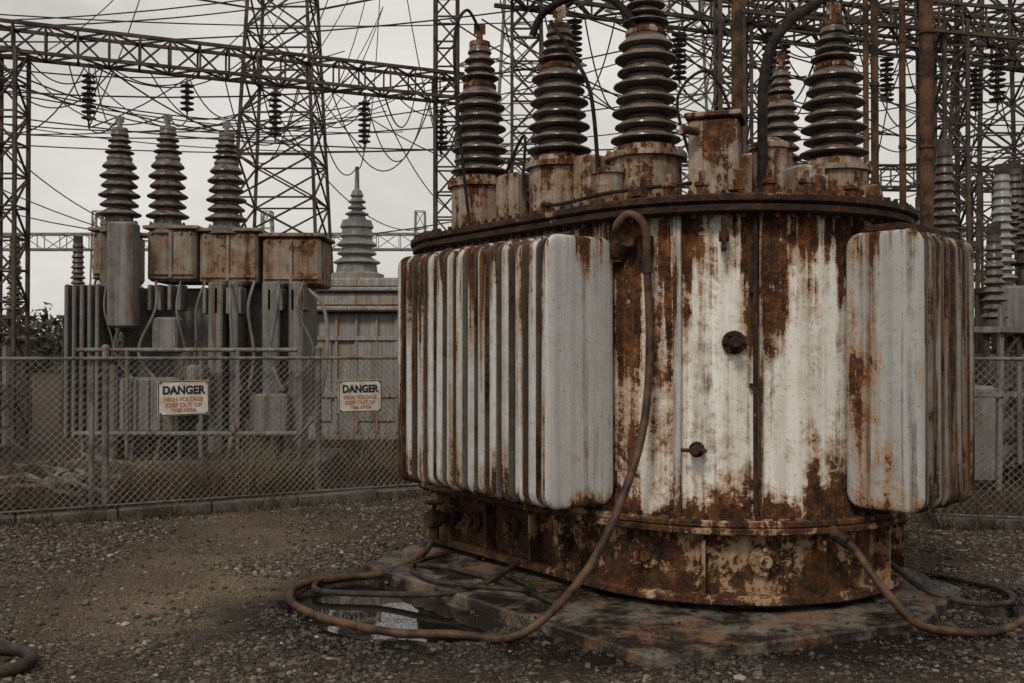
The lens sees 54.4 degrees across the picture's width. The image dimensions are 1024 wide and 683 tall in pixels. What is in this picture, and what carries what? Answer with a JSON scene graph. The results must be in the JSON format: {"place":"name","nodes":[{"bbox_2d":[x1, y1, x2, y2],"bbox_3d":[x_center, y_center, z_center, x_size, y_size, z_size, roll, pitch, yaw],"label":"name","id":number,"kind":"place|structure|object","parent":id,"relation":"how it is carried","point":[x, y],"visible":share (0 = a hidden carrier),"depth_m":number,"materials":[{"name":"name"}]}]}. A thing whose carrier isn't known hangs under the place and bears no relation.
{"place":"outdoors","nodes":[
{"label":"outdoors","id":0,"kind":"place"},
{"bbox_2d":[120,283,143,361],"bbox_3d":[-8.300,-0.177,22.004,0.650,4.309,0.650,0,-1,0],"label":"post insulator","id":1,"kind":"object","parent":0,"point":[141,286],"visible":0.01,"depth_m":21.76,"materials":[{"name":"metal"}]},
{"bbox_2d":[0,360,1023,682],"bbox_3d":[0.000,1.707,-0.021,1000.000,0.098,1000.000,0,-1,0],"label":"ground","id":2,"kind":"structure","parent":0,"point":[78,620],"depth_m":6.64,"materials":[{"name":"gravel"}]},
{"bbox_2d":[2,236,35,428],"bbox_3d":[-11.000,-0.177,22.004,0.650,4.309,0.650,0,-1,0],"label":"post insulator","id":3,"kind":"object","parent":2,"relation":"on","point":[7,316],"visible":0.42,"depth_m":21.94,"materials":[{"name":"metal"}]},
{"bbox_2d":[2,336,36,447],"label":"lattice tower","id":4,"kind":"structure","parent":2,"relation":"on","point":[6,350],"depth_m":16.87,"materials":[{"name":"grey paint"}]},
{"bbox_2d":[0,641,38,677],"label":"rubber hose","id":5,"kind":"object","parent":2,"relation":"on","point":[28,655],"visible":1,"depth_m":5.32,"materials":[{"name":"rubber"}]},
{"bbox_2d":[56,236,85,430],"bbox_3d":[-9.600,-0.177,22.004,0.650,4.309,0.650,0,-1,0],"label":"post insulator","id":6,"kind":"object","parent":2,"relation":"on","point":[77,272],"visible":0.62,"depth_m":21.91,"materials":[{"name":"ceramic"}]},
{"bbox_2d":[0,453,173,498],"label":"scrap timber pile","id":7,"kind":"object","parent":2,"relation":"on","point":[63,479],"visible":0.47,"depth_m":11.51,"materials":[{"name":"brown wood"}]},
{"bbox_2d":[64,115,343,477],"bbox_3d":[-4.322,-0.681,14.442,3.606,5.115,2.035,0,-1,0],"label":"electrical transformer","id":8,"kind":"object","parent":2,"relation":"on","point":[258,297],"visible":0.91,"depth_m":13.87,"materials":[{"name":"metal"}]},
{"bbox_2d":[0,486,431,524],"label":"kerb","id":9,"kind":"structure","parent":2,"relation":"on","point":[226,505],"depth_m":10.73,"materials":[{"name":"concrete"}]},
{"bbox_2d":[0,344,417,514],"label":"chain link fence","id":10,"kind":"object","parent":9,"relation":"on","point":[318,358],"visible":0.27,"depth_m":10.53,"materials":[{"name":"metal"}]},
{"bbox_2d":[157,380,208,415],"bbox_3d":[-3.486,0.599,10.570,0.532,0.373,0.016,0,-1,-29],"label":"danger sign","id":11,"kind":"object","parent":10,"relation":"attached to","point":[183,397],"visible":1,"depth_m":10.57,"materials":[{"name":"metal"}]},
{"bbox_2d":[338,380,381,412],"bbox_3d":[-1.756,0.631,11.525,0.531,0.371,0.016,0,-1,-29],"label":"danger sign","id":12,"kind":"object","parent":10,"relation":"attached to","point":[359,395],"visible":1,"depth_m":11.52,"materials":[{"name":"metal"}]},
{"bbox_2d":[0,0,464,459],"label":"steel gantry","id":13,"kind":"object","parent":2,"relation":"on","point":[435,94],"visible":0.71,"depth_m":16.69,"materials":[{"name":"grey metal"}]},
{"bbox_2d":[81,10,1005,155],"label":"suspension insulators","id":14,"kind":"object","parent":13,"relation":"attached to","point":[997,55],"visible":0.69,"depth_m":17.71,"materials":[{"name":"brown ceramic"}]},
{"bbox_2d":[199,0,371,273],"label":"transmission tower","id":15,"kind":"structure","parent":2,"relation":"on","point":[324,167],"depth_m":29.89,"materials":[{"name":"metal"}]},
{"bbox_2d":[0,0,1023,241],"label":"overhead power lines","id":16,"kind":"object","parent":15,"relation":"attached to","point":[319,120],"visible":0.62,"depth_m":19.31,"materials":[{"name":"black metal"}]},
{"bbox_2d":[308,166,397,440],"bbox_3d":[-2.600,-0.801,20.411,3.900,5.500,2.700,0,-1,0],"label":"switchgear housing","id":17,"kind":"object","parent":2,"relation":"on","point":[359,298],"visible":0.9,"depth_m":19.30,"materials":[{"name":"grey paint"}]},
{"bbox_2d":[286,210,653,642],"bbox_3d":[-0.439,0.472,6.618,1.609,2.605,2.386,1,-1,-43],"label":"rubber hose","id":18,"kind":"object","parent":2,"relation":"on","point":[624,245],"visible":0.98,"depth_m":6.18,"materials":[{"name":"brown rubber"}]},
{"bbox_2d":[3,210,986,284],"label":"steel gantry","id":19,"kind":"object","parent":2,"relation":"on","point":[262,220],"visible":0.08,"depth_m":64.75,"materials":[{"name":"metal"}]},
{"bbox_2d":[2,295,1014,372],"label":"distant trees","id":20,"kind":"object","parent":2,"relation":"on","point":[48,343],"visible":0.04,"depth_m":89.51,"materials":[{"name":"green plant"}]},
{"bbox_2d":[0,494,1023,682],"bbox_3d":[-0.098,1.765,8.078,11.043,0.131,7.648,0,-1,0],"label":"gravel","id":21,"kind":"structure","parent":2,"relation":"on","point":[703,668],"depth_m":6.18,"materials":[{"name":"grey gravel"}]},
{"bbox_2d":[0,411,1023,531],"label":"dry grass","id":22,"kind":"structure","parent":2,"relation":"on","point":[928,515],"depth_m":11.15,"materials":[{"name":"brown plant"}]},
{"bbox_2d":[268,584,1023,642],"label":"puddle water","id":23,"kind":"structure","parent":2,"relation":"on","point":[414,613],"depth_m":6.59,"materials":[{"name":"black liquid"}]},
{"bbox_2d":[363,542,960,668],"bbox_3d":[1.204,1.778,7.838,4.236,0.135,5.043,0,-1,22],"label":"concrete pad","id":24,"kind":"object","parent":2,"relation":"on","point":[598,610],"visible":0.41,"depth_m":6.17,"materials":[{"name":"concrete"}]},
{"bbox_2d":[311,559,556,604],"bbox_3d":[-0.462,1.661,7.047,1.964,0.226,0.823,0,-1,21],"label":"rubber hose","id":25,"kind":"object","parent":24,"relation":"on","point":[490,579],"visible":0.81,"depth_m":6.90,"materials":[{"name":"black rubber"}]},
{"bbox_2d":[409,550,536,592],"bbox_3d":[-0.367,1.663,7.190,0.582,0.074,1.527,0,-1,-30],"label":"rubber hose","id":26,"kind":"object","parent":24,"relation":"on","point":[529,588],"visible":0.93,"depth_m":6.86,"materials":[{"name":"black rubber"}]},
{"bbox_2d":[398,0,974,609],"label":"electrical transformer","id":27,"kind":"object","parent":24,"relation":"on","point":[812,348],"visible":0.99,"depth_m":6.40,"materials":[{"name":"white paint"}]},
{"bbox_2d":[731,0,744,153],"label":"steel pole","id":28,"kind":"object","parent":2,"relation":"on","point":[736,54],"visible":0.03,"depth_m":11.88,"materials":[{"name":"brown metal"}]},
{"bbox_2d":[500,157,993,349],"bbox_3d":[10.376,-2.211,36.959,23.395,8.755,1.006,0,-1,-5],"label":"steel gantry","id":29,"kind":"object","parent":2,"relation":"on","point":[909,188],"visible":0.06,"depth_m":37.25,"materials":[{"name":"grey metal"}]},
{"bbox_2d":[494,0,1023,196],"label":"steel gantry","id":30,"kind":"object","parent":2,"relation":"on","point":[512,7],"visible":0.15,"depth_m":18.41,"materials":[{"name":"grey metal"}]},
{"bbox_2d":[862,0,869,184],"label":"steel pole","id":31,"kind":"object","parent":2,"relation":"on","point":[865,24],"visible":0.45,"depth_m":12.21,"materials":[{"name":"brown metal"}]},
{"bbox_2d":[713,0,1023,240],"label":"steel gantry","id":32,"kind":"object","parent":2,"relation":"on","point":[942,31],"visible":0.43,"depth_m":15.45,"materials":[{"name":"grey metal"}]},
{"bbox_2d":[870,0,879,185],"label":"steel pole","id":33,"kind":"object","parent":2,"relation":"on","point":[874,82],"visible":0.43,"depth_m":13.00,"materials":[{"name":"brown metal"}]},
{"bbox_2d":[915,196,919,225],"bbox_3d":[6.800,-0.244,16.504,0.650,4.309,0.650,0,-1,0],"label":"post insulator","id":34,"kind":"object","parent":2,"relation":"on","point":[917,203],"depth_m":16.47,"materials":[{"name":"ceramic"}]},
{"bbox_2d":[826,525,1023,636],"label":"rubber hose","id":35,"kind":"object","parent":2,"relation":"on","point":[842,538],"visible":0.99,"depth_m":5.91,"materials":[{"name":"brown rubber"}]},
{"bbox_2d":[917,0,934,228],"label":"steel pole","id":36,"kind":"object","parent":2,"relation":"on","point":[925,33],"visible":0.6,"depth_m":12.07,"materials":[{"name":"brown metal"}]},
{"bbox_2d":[891,561,1015,607],"bbox_3d":[3.028,1.597,7.085,0.944,0.352,1.026,0,-1,15],"label":"rubber hose","id":37,"kind":"object","parent":2,"relation":"on","point":[1011,600],"visible":0.84,"depth_m":6.72,"materials":[{"name":"brown rubber"}]},
{"bbox_2d":[934,138,978,247],"bbox_3d":[6.050,-0.476,13.907,0.650,4.707,0.650,0,-1,0],"label":"post insulator","id":38,"kind":"object","parent":2,"relation":"on","point":[944,198],"visible":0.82,"depth_m":13.83,"materials":[{"name":"ceramic"}]},
{"bbox_2d":[934,357,1023,518],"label":"chain link fence","id":39,"kind":"object","parent":2,"relation":"on","point":[1000,359],"visible":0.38,"depth_m":9.53,"materials":[{"name":"metal"}]},
{"bbox_2d":[934,515,1023,530],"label":"kerb","id":40,"kind":"structure","parent":2,"relation":"on","point":[1008,522],"depth_m":9.49,"materials":[{"name":"concrete"}]},
{"bbox_2d":[948,0,1023,353],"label":"transmission tower","id":41,"kind":"structure","parent":2,"relation":"on","point":[980,130],"depth_m":26.29,"materials":[{"name":"metal"}]},
{"bbox_2d":[974,285,1023,490],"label":"circuit breaker","id":42,"kind":"object","parent":2,"relation":"on","point":[1013,295],"visible":0.4,"depth_m":12.37,"materials":[{"name":"grey paint"}]},
{"bbox_2d":[974,223,1023,485],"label":"post insulator","id":43,"kind":"object","parent":2,"relation":"on","point":[994,290],"visible":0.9,"depth_m":12.91,"materials":[{"name":"ceramic"}]},
{"bbox_2d":[974,163,1023,353],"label":"post insulator","id":44,"kind":"object","parent":2,"relation":"on","point":[1001,212],"visible":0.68,"depth_m":14.13,"materials":[{"name":"ceramic"}]},
{"bbox_2d":[1008,160,1020,277],"bbox_3d":[8.600,-0.589,17.009,0.650,5.007,0.650,0,-1,0],"label":"post insulator","id":45,"kind":"object","parent":2,"relation":"on","point":[1015,177],"visible":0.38,"depth_m":16.93,"materials":[{"name":"ceramic"}]},
{"bbox_2d":[1006,164,1023,353],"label":"post insulator","id":46,"kind":"object","parent":2,"relation":"on","point":[1019,259],"visible":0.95,"depth_m":15.18,"materials":[{"name":"ceramic"}]},
{"bbox_2d":[0,0,1023,348],"label":"sky","id":47,"kind":"structure","parent":0,"point":[392,197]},
{"bbox_2d":[460,0,586,171],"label":"transmission tower","id":48,"kind":"structure","parent":0,"point":[501,65],"depth_m":49.98,"materials":[{"name":"grey metal"}]},
{"bbox_2d":[604,0,754,193],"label":"transmission tower","id":49,"kind":"structure","parent":0,"point":[705,60],"depth_m":42.54,"materials":[{"name":"grey metal"}]},
{"bbox_2d":[898,0,906,202],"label":"steel pole","id":50,"kind":"object","parent":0,"point":[902,41],"visible":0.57,"depth_m":15.01,"materials":[{"name":"brown metal"}]}
]}

